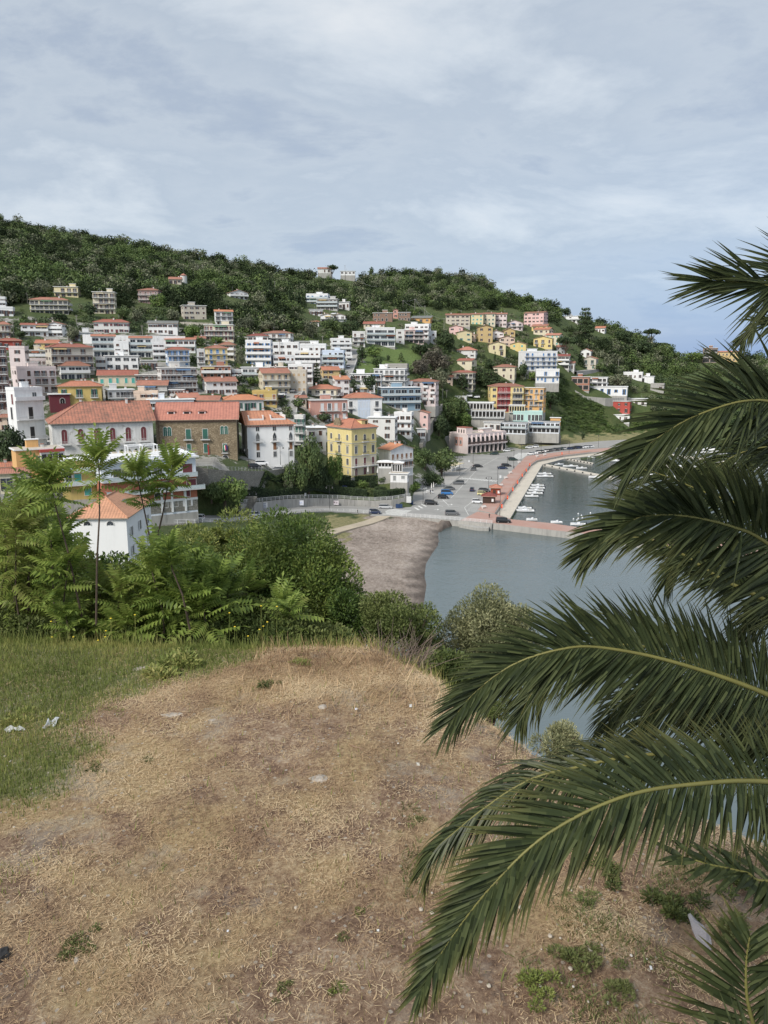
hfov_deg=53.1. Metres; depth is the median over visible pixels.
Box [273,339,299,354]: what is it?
house
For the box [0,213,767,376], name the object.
hillside wood
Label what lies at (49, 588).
sapling
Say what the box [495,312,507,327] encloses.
house
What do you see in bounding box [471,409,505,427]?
terrace pavilion
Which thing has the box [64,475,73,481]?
window
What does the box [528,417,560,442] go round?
building
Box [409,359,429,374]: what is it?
tree
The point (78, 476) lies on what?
window
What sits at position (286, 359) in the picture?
house
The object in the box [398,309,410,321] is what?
house
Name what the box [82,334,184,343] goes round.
retaining wall
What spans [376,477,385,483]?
shrub
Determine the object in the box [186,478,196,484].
window
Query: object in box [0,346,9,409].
apartment building
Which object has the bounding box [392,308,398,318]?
house
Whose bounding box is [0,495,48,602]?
sapling
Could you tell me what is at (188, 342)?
house
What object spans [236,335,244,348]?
tree
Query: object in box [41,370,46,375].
window
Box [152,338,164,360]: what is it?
house
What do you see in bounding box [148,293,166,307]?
tree
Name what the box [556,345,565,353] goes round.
house
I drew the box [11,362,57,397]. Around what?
apartment building
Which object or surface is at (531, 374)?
shrub
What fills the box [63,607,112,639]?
sapling
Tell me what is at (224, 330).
house
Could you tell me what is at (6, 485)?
sapling
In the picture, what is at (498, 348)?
house
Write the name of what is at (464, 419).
tree
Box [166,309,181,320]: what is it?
tree
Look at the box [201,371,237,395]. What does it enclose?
house
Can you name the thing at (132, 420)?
palace
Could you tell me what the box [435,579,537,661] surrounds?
bush
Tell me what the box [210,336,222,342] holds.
shrub
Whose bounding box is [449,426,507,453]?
arcade building
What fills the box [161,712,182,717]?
rock
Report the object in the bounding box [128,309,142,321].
tree
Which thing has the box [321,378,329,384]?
tree
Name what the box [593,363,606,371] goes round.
tree
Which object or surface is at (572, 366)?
house
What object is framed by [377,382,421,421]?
apartment building
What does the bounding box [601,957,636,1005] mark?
weed
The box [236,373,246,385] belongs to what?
tree
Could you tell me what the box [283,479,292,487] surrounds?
shrub
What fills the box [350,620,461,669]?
twiggy shrub
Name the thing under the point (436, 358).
tree
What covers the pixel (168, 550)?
sapling
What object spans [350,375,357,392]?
tree
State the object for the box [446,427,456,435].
tree
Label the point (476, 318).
house
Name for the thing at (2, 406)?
window
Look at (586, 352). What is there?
house
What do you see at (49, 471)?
sapling
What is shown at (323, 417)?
tree
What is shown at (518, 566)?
sea
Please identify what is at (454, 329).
house
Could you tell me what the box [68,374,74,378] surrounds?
window
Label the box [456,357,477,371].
house
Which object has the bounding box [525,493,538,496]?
motorboat
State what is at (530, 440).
retaining wall
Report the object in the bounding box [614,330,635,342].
tree
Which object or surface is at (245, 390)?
garden trees
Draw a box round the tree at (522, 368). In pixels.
[519,362,527,376]
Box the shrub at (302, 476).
[282,460,309,495]
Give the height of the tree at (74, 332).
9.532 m
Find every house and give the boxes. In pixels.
[0,306,14,315]
[0,319,11,337]
[0,336,22,349]
[0,413,7,429]
[0,459,12,496]
[0,462,31,506]
[9,438,64,502]
[19,319,48,335]
[28,296,72,314]
[28,345,45,357]
[29,354,45,365]
[34,336,59,349]
[47,317,66,336]
[53,284,80,297]
[57,357,90,378]
[60,457,96,513]
[66,328,92,340]
[66,490,151,564]
[90,330,115,356]
[92,316,129,332]
[95,356,105,370]
[96,368,138,386]
[103,350,139,369]
[113,337,129,354]
[128,335,152,357]
[133,386,158,399]
[134,371,157,386]
[136,375,168,395]
[137,287,161,303]
[140,360,157,369]
[146,392,194,409]
[147,319,178,335]
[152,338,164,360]
[159,334,174,335]
[164,337,196,352]
[164,345,190,366]
[168,276,182,284]
[168,389,185,397]
[173,391,198,401]
[181,302,206,318]
[195,391,222,401]
[196,348,204,368]
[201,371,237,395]
[203,321,234,342]
[213,308,233,324]
[218,340,236,360]
[222,393,264,410]
[226,289,248,299]
[231,368,241,376]
[240,362,269,377]
[246,332,269,339]
[252,386,277,407]
[257,366,290,393]
[262,329,294,341]
[264,361,287,367]
[272,352,294,365]
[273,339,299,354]
[288,360,313,385]
[293,393,307,408]
[294,413,305,446]
[299,341,326,349]
[305,420,326,454]
[306,394,348,420]
[308,308,323,316]
[317,265,330,277]
[320,312,334,320]
[320,365,339,378]
[330,335,351,351]
[332,374,350,395]
[334,310,346,321]
[339,299,350,310]
[340,269,355,280]
[345,352,351,360]
[350,369,382,386]
[352,331,364,346]
[355,382,374,394]
[363,318,385,328]
[373,310,393,321]
[377,441,413,487]
[385,361,408,372]
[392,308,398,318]
[394,408,413,441]
[396,329,404,343]
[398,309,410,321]
[406,378,412,386]
[411,316,432,323]
[416,428,426,444]
[419,409,431,440]
[431,330,436,344]
[445,312,470,329]
[447,375,453,385]
[449,324,464,334]
[451,368,476,391]
[455,329,471,342]
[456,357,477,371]
[457,344,477,358]
[471,312,483,324]
[472,332,476,341]
[476,324,492,342]
[483,312,495,326]
[484,421,501,429]
[488,340,505,357]
[493,327,504,339]
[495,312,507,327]
[498,335,514,346]
[503,327,515,336]
[507,319,523,330]
[510,341,527,351]
[532,323,550,330]
[533,326,553,335]
[533,335,553,350]
[545,332,563,345]
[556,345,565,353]
[557,353,570,371]
[570,360,575,373]
[572,373,590,392]
[580,346,591,357]
[583,355,598,368]
[590,374,607,385]
[590,383,628,400]
[595,326,606,333]
[613,400,631,413]
[623,370,642,381]
[642,373,654,383]
[650,383,664,392]
[702,345,717,362]
[717,351,738,361]
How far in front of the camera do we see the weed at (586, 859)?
8.67 m
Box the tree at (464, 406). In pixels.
[451,395,470,413]
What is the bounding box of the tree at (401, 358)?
[397,353,404,361]
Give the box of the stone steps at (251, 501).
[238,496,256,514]
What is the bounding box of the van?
[441,489,452,494]
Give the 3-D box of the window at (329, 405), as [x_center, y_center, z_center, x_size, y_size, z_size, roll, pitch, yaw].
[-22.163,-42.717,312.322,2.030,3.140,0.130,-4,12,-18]
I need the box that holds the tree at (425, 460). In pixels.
[413,446,436,469]
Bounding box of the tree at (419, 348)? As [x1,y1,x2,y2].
[411,342,430,354]
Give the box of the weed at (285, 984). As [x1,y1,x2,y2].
[272,978,294,1003]
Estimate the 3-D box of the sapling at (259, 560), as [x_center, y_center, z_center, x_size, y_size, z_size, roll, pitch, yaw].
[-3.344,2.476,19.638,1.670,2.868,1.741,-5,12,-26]
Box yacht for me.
[695,447,715,452]
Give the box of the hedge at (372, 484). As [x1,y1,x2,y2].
[369,481,376,487]
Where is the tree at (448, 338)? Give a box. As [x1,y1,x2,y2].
[433,329,454,347]
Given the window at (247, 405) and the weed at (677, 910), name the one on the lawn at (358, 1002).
the weed at (677, 910)
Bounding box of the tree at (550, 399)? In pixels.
[546,391,560,409]
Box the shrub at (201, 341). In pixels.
[194,335,205,346]
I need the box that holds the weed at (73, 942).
[55,922,100,961]
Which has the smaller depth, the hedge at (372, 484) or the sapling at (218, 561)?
the sapling at (218, 561)
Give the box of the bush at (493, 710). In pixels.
[486,697,509,725]
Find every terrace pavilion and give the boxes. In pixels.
[467,402,493,414]
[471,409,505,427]
[509,404,524,420]
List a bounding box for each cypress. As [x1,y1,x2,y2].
[288,284,290,301]
[291,284,294,302]
[298,286,301,303]
[301,289,304,307]
[304,290,306,306]
[577,351,584,366]
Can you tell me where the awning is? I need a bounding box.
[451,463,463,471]
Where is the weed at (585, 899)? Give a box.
[564,889,601,907]
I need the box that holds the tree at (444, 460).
[432,447,459,475]
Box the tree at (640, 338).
[632,331,648,342]
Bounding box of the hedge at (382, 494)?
[373,487,404,499]
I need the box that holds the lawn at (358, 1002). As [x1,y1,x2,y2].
[0,642,767,1023]
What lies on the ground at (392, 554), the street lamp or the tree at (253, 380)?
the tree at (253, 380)
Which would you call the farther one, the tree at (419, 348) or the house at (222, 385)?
the tree at (419, 348)
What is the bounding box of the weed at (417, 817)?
[407,806,426,827]
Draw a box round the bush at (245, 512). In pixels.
[213,503,264,556]
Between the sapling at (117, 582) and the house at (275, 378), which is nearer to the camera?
the sapling at (117, 582)
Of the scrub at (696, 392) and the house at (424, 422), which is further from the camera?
the scrub at (696, 392)
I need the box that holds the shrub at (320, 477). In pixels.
[303,462,329,488]
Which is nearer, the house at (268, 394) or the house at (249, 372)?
the house at (268, 394)
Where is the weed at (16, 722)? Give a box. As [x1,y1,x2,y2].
[0,705,57,726]
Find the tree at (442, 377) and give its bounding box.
[432,366,449,387]
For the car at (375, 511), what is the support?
on the road at (461, 498)
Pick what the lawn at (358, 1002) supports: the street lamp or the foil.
the foil
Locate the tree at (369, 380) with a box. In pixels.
[362,374,377,392]
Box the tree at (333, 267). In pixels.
[327,264,337,278]
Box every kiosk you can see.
[481,492,496,503]
[489,484,501,494]
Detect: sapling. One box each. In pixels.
[0,486,12,569]
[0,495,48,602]
[0,511,51,621]
[0,512,39,630]
[0,535,26,610]
[0,539,25,614]
[1,467,64,613]
[1,479,21,606]
[2,489,54,612]
[2,518,49,614]
[6,476,65,613]
[8,445,93,616]
[12,507,93,607]
[15,598,64,619]
[17,509,92,632]
[21,518,94,623]
[22,531,101,638]
[23,519,70,609]
[27,543,92,616]
[34,531,94,613]
[37,561,91,610]
[37,585,96,642]
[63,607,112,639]
[68,559,117,614]
[70,422,131,624]
[76,549,134,620]
[76,587,165,641]
[82,557,151,635]
[85,562,135,617]
[105,437,196,568]
[105,563,138,600]
[107,564,168,642]
[112,588,144,624]
[117,589,173,641]
[118,550,150,569]
[121,529,192,640]
[122,552,162,597]
[123,564,200,633]
[128,566,185,638]
[132,518,207,629]
[144,532,207,612]
[152,560,221,644]
[156,545,230,637]
[169,539,227,585]
[172,601,214,633]
[173,545,229,599]
[173,570,246,645]
[180,571,235,634]
[185,548,250,622]
[198,552,259,637]
[212,565,254,627]
[218,553,268,626]
[230,571,300,641]
[237,552,274,607]
[254,590,331,643]
[260,590,273,628]
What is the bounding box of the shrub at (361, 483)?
[357,479,367,487]
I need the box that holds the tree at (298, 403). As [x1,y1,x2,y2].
[291,396,304,407]
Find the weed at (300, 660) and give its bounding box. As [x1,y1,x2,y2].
[288,657,310,665]
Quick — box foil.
[42,717,58,727]
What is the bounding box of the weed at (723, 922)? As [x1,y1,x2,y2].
[718,909,767,954]
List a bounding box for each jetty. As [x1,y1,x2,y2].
[543,464,614,479]
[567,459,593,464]
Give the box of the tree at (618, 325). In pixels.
[613,321,621,330]
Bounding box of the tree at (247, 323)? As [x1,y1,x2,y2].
[236,317,254,329]
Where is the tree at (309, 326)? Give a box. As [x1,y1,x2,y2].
[302,319,318,337]
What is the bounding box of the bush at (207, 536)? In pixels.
[168,521,263,572]
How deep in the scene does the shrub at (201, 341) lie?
364.81 m
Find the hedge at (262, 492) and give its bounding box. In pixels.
[247,482,367,499]
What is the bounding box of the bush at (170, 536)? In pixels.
[134,530,193,562]
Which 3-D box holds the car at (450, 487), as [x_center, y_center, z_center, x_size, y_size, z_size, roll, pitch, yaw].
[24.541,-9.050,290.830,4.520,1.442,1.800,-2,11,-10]
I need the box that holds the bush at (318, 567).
[226,504,366,637]
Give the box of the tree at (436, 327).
[431,321,443,335]
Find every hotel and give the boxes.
[305,292,329,303]
[316,296,339,310]
[487,382,524,420]
[518,349,557,378]
[524,387,546,420]
[535,367,559,391]
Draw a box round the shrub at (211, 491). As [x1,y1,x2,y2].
[200,482,223,503]
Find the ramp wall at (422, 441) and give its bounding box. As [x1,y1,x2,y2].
[419,404,442,449]
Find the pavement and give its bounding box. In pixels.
[413,460,473,502]
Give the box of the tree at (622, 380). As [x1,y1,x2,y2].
[608,374,634,385]
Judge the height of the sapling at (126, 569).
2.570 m
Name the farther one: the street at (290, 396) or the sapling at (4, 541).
the street at (290, 396)
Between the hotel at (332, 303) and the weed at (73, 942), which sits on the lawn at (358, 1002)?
the weed at (73, 942)
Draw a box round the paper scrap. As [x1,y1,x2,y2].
[5,725,24,732]
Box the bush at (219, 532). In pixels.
[202,526,242,580]
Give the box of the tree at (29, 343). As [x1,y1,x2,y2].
[22,340,35,348]
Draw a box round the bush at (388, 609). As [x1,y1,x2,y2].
[357,589,445,657]
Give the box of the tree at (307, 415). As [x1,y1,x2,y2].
[294,412,310,420]
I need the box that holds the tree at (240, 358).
[235,347,244,365]
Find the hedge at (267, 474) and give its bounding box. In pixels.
[259,469,284,486]
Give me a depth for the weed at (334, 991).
6.78 m
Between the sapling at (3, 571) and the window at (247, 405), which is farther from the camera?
the window at (247, 405)
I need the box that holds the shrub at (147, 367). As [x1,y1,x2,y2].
[140,364,150,369]
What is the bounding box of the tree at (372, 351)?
[364,345,382,357]
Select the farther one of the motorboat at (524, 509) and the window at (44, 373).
the window at (44, 373)
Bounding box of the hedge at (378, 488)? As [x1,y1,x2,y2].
[374,486,383,489]
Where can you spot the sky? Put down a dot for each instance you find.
(574, 153)
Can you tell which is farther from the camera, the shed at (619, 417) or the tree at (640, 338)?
the tree at (640, 338)
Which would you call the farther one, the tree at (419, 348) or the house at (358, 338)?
the tree at (419, 348)
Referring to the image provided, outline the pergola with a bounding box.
[124,443,157,455]
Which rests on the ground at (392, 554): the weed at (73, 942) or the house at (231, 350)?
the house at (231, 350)
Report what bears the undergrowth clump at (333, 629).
on the ground at (392, 554)
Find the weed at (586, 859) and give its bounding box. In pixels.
[571,849,607,867]
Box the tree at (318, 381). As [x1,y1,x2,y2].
[313,360,322,385]
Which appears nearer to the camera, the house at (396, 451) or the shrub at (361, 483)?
the shrub at (361, 483)
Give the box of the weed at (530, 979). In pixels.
[515,965,561,1012]
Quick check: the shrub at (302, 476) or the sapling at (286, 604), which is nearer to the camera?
the sapling at (286, 604)
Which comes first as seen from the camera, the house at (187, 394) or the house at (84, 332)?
the house at (187, 394)
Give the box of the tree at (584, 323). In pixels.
[574,307,595,335]
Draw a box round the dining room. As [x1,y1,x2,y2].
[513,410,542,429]
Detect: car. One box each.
[198,514,204,519]
[249,463,260,467]
[249,511,259,515]
[254,460,268,464]
[369,509,380,513]
[378,504,392,508]
[424,499,437,504]
[438,494,448,498]
[443,486,454,489]
[445,509,458,515]
[453,480,463,484]
[472,498,482,503]
[478,488,490,491]
[496,516,510,522]
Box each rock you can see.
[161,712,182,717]
[308,774,327,782]
[318,704,326,708]
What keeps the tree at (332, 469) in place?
on the ground at (392, 554)
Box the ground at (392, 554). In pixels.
[0,224,767,609]
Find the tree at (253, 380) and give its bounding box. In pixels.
[246,376,258,384]
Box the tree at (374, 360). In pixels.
[371,357,381,366]
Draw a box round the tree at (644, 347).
[633,339,653,353]
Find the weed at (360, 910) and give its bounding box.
[355,905,369,916]
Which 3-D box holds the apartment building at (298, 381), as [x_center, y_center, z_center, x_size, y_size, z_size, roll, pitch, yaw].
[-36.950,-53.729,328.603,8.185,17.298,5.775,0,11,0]
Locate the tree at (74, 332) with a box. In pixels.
[67,325,79,341]
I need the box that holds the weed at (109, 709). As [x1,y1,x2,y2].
[103,705,124,716]
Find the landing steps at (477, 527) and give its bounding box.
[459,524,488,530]
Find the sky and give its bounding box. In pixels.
[0,0,767,357]
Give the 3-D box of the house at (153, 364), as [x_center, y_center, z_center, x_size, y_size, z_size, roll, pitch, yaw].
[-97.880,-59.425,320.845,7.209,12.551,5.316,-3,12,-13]
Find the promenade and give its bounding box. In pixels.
[478,448,609,513]
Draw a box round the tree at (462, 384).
[456,374,468,389]
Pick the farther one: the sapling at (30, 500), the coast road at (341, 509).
the coast road at (341, 509)
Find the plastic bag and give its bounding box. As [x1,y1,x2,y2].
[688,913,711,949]
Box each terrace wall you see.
[196,465,297,489]
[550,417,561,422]
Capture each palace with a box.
[45,398,155,456]
[154,402,240,460]
[238,408,295,468]
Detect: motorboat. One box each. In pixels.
[516,507,534,511]
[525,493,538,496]
[526,491,543,494]
[526,517,536,520]
[528,488,543,491]
[529,486,545,488]
[536,474,553,476]
[551,519,562,523]
[563,464,578,466]
[570,521,586,525]
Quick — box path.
[317,516,390,538]
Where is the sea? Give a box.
[366,443,767,844]
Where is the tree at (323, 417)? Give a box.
[316,412,331,422]
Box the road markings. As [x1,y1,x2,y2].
[386,453,526,515]
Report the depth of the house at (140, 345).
333.72 m
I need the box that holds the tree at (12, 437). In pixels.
[0,424,26,461]
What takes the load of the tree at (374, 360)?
on the ground at (392, 554)
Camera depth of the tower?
546.62 m
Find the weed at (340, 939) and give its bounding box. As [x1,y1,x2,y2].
[336,930,349,941]
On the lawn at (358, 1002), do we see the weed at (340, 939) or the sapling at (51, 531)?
the weed at (340, 939)
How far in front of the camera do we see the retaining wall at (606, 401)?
523.45 m
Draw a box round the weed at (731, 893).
[695,851,754,901]
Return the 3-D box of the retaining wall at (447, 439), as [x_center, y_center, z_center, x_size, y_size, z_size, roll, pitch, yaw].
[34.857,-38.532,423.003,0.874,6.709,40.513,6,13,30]
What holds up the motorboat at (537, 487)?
on the sea
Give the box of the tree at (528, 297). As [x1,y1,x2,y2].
[522,293,534,301]
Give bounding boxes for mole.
[460,512,757,554]
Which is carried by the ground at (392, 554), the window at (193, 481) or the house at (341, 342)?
the house at (341, 342)
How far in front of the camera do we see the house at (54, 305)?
398.57 m
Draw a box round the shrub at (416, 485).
[409,480,420,491]
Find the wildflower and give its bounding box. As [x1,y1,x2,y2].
[229,612,229,649]
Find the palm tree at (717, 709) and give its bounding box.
[395,227,767,1023]
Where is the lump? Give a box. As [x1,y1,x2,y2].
[0,946,10,962]
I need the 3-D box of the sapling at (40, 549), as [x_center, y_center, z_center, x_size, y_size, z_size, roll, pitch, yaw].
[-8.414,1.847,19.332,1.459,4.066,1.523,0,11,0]
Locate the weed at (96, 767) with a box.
[85,760,106,772]
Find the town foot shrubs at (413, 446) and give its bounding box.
[294,426,423,469]
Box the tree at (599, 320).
[593,317,605,322]
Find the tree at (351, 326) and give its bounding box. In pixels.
[341,319,359,335]
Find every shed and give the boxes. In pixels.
[613,414,629,426]
[630,398,647,405]
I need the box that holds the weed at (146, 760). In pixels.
[140,753,163,763]
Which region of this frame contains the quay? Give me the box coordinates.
[496,453,616,518]
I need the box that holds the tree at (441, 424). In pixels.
[433,413,449,435]
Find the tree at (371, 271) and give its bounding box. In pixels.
[368,267,374,275]
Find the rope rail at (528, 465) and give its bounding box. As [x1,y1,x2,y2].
[496,451,586,508]
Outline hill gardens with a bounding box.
[424,328,532,399]
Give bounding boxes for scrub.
[212,468,386,496]
[430,393,475,438]
[556,378,657,433]
[601,362,689,410]
[641,369,767,425]
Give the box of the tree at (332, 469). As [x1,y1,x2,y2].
[326,453,342,481]
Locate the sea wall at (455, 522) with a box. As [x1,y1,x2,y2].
[402,516,491,529]
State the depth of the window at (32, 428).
232.85 m
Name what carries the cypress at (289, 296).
on the ground at (392, 554)
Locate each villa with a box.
[56,375,103,405]
[308,383,342,398]
[341,390,383,418]
[365,325,394,349]
[373,364,408,386]
[493,363,516,382]
[563,314,581,324]
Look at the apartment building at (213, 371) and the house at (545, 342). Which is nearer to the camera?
the apartment building at (213, 371)
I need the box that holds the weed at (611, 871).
[587,856,623,891]
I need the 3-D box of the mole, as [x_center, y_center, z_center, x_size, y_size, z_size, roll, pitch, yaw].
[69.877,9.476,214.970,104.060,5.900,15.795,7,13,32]
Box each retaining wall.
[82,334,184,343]
[161,513,369,525]
[180,322,212,324]
[239,497,409,514]
[445,436,448,446]
[527,435,560,444]
[575,390,629,405]
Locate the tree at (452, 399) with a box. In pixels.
[447,396,459,404]
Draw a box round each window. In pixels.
[0,358,6,364]
[0,367,6,373]
[0,403,4,409]
[0,478,12,490]
[1,376,7,382]
[10,407,13,419]
[28,407,33,419]
[30,426,35,437]
[34,370,39,375]
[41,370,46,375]
[51,386,56,391]
[61,374,67,378]
[61,429,67,443]
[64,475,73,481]
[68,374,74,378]
[74,473,81,480]
[76,389,82,397]
[77,429,83,440]
[84,486,91,495]
[91,389,97,396]
[106,520,113,524]
[110,427,115,440]
[125,427,131,440]
[130,525,133,536]
[131,544,134,554]
[139,519,141,529]
[140,426,146,437]
[152,363,156,369]
[163,427,167,435]
[167,427,171,435]
[182,463,192,472]
[185,429,190,439]
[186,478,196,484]
[186,490,190,496]
[202,429,207,438]
[203,443,207,452]
[220,426,224,433]
[245,403,249,410]
[256,443,259,450]
[273,442,276,449]
[327,403,331,410]
[415,404,420,408]
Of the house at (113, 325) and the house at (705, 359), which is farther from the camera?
the house at (705, 359)
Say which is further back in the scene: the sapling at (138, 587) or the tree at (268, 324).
the tree at (268, 324)
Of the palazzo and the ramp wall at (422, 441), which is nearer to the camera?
the palazzo
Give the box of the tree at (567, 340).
[556,335,577,353]
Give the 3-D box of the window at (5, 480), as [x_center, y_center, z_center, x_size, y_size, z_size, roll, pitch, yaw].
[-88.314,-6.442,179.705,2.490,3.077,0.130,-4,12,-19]
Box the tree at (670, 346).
[658,344,675,354]
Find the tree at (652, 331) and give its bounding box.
[643,328,660,338]
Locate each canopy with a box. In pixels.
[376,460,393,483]
[392,461,404,471]
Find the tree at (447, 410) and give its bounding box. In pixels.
[441,399,460,420]
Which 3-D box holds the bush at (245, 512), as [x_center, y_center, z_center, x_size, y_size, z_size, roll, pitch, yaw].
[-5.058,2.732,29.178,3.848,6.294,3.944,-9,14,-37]
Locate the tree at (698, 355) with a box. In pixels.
[685,352,704,360]
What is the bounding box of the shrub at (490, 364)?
[485,360,495,367]
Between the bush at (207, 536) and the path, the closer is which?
the bush at (207, 536)
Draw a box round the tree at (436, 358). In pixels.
[420,346,452,370]
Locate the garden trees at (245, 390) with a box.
[0,304,578,418]
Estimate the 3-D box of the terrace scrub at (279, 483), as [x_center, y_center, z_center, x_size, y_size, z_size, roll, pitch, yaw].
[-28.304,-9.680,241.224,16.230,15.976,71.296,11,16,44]
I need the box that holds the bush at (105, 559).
[38,550,135,616]
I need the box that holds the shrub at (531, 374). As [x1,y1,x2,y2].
[526,371,535,379]
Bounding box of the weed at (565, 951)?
[546,940,603,976]
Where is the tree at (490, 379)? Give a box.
[481,369,503,386]
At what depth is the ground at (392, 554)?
351.64 m
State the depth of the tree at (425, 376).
423.19 m
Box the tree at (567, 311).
[562,307,570,315]
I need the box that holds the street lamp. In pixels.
[326,485,332,508]
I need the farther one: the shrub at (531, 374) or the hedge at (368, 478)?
the shrub at (531, 374)
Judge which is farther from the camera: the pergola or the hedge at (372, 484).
the hedge at (372, 484)
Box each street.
[282,387,309,444]
[342,349,358,381]
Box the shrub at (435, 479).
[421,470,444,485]
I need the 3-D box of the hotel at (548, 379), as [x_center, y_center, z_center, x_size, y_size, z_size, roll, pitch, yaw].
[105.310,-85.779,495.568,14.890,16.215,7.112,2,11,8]
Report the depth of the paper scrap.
11.81 m
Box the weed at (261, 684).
[256,679,281,688]
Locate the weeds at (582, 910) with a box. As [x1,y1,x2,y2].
[0,658,767,1023]
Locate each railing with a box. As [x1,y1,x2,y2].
[100,446,196,459]
[176,509,370,523]
[197,461,297,470]
[241,493,409,503]
[406,513,491,522]
[495,451,590,511]
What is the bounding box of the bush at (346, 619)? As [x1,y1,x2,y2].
[324,587,388,652]
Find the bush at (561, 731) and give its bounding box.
[528,719,582,757]
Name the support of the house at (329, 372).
on the ground at (392, 554)
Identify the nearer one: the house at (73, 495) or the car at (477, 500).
the house at (73, 495)
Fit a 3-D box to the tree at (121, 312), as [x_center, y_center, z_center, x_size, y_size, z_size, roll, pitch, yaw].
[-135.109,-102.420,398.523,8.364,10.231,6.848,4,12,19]
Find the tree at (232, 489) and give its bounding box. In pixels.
[209,474,247,514]
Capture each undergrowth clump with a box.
[0,607,66,639]
[33,610,101,641]
[76,614,180,644]
[142,605,252,646]
[224,597,322,645]
[294,620,359,645]
[410,645,480,687]
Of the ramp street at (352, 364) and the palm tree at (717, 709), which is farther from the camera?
the ramp street at (352, 364)
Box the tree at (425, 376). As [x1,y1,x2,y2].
[420,372,430,378]
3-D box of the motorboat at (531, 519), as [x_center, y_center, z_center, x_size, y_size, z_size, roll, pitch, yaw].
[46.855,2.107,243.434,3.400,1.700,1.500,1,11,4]
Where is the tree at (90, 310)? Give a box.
[83,302,96,315]
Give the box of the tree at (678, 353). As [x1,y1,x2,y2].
[674,351,680,357]
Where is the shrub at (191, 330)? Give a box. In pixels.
[183,324,199,335]
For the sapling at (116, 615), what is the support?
on the lawn at (358, 1002)
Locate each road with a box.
[55,506,385,526]
[370,440,624,520]
[576,360,653,375]
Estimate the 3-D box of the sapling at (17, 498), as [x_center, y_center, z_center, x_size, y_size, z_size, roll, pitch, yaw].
[-8.438,1.318,18.904,1.677,4.798,1.673,-7,13,-32]
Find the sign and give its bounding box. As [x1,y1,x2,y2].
[406,496,410,502]
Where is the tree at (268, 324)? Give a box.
[260,320,278,330]
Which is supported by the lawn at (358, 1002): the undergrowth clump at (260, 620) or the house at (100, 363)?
the undergrowth clump at (260, 620)
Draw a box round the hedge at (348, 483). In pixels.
[338,480,354,486]
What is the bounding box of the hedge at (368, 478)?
[341,474,377,481]
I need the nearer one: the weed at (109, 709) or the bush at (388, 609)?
the weed at (109, 709)
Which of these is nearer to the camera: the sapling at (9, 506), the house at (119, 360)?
the sapling at (9, 506)
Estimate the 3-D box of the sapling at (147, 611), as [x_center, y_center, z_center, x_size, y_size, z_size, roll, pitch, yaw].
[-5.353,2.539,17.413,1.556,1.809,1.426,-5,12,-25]
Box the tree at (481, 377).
[471,366,486,382]
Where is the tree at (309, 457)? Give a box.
[296,433,324,497]
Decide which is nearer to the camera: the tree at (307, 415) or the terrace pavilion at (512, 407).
the tree at (307, 415)
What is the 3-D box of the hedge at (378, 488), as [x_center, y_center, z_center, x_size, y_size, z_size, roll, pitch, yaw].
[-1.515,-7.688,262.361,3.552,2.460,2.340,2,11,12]
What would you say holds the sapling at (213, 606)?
on the lawn at (358, 1002)
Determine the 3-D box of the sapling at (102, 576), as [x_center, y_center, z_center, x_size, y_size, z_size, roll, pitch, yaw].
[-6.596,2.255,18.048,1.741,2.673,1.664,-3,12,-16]
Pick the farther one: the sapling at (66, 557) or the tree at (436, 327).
the tree at (436, 327)
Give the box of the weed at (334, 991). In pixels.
[326,970,348,996]
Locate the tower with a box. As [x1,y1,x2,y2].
[180,273,186,282]
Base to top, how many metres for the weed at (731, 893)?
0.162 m
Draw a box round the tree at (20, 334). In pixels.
[13,329,25,338]
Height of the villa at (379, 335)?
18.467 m
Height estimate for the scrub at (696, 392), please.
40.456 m
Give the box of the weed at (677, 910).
[639,883,712,924]
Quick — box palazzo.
[325,416,378,480]
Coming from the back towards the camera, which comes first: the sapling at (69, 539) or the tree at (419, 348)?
the tree at (419, 348)
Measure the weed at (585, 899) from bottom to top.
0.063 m
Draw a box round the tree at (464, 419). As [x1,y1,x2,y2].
[454,412,471,425]
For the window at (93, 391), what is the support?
in the villa at (85, 390)
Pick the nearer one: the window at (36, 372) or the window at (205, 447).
the window at (205, 447)
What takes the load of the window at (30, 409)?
in the apartment building at (25, 408)
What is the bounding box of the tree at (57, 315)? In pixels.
[50,312,67,321]
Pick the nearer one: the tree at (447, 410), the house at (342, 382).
the house at (342, 382)
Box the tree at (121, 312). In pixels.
[115,306,130,319]
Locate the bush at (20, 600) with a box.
[1,552,39,617]
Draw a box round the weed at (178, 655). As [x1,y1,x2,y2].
[140,645,203,681]
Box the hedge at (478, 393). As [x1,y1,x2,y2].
[467,392,486,397]
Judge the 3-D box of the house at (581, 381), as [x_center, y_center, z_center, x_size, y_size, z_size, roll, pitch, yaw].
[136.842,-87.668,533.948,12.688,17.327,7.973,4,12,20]
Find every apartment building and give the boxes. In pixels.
[0,296,6,305]
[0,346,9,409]
[5,382,47,445]
[8,342,29,378]
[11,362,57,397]
[43,338,95,376]
[47,393,70,412]
[85,448,204,525]
[91,288,116,313]
[104,383,134,400]
[156,361,197,391]
[200,361,230,376]
[204,344,227,365]
[245,337,272,365]
[289,366,307,394]
[294,347,321,370]
[322,347,344,369]
[367,411,398,441]
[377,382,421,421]
[405,322,430,344]
[405,326,423,344]
[409,377,438,416]
[524,310,548,326]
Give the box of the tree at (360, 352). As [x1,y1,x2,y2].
[356,344,366,362]
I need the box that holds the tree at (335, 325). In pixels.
[321,317,342,331]

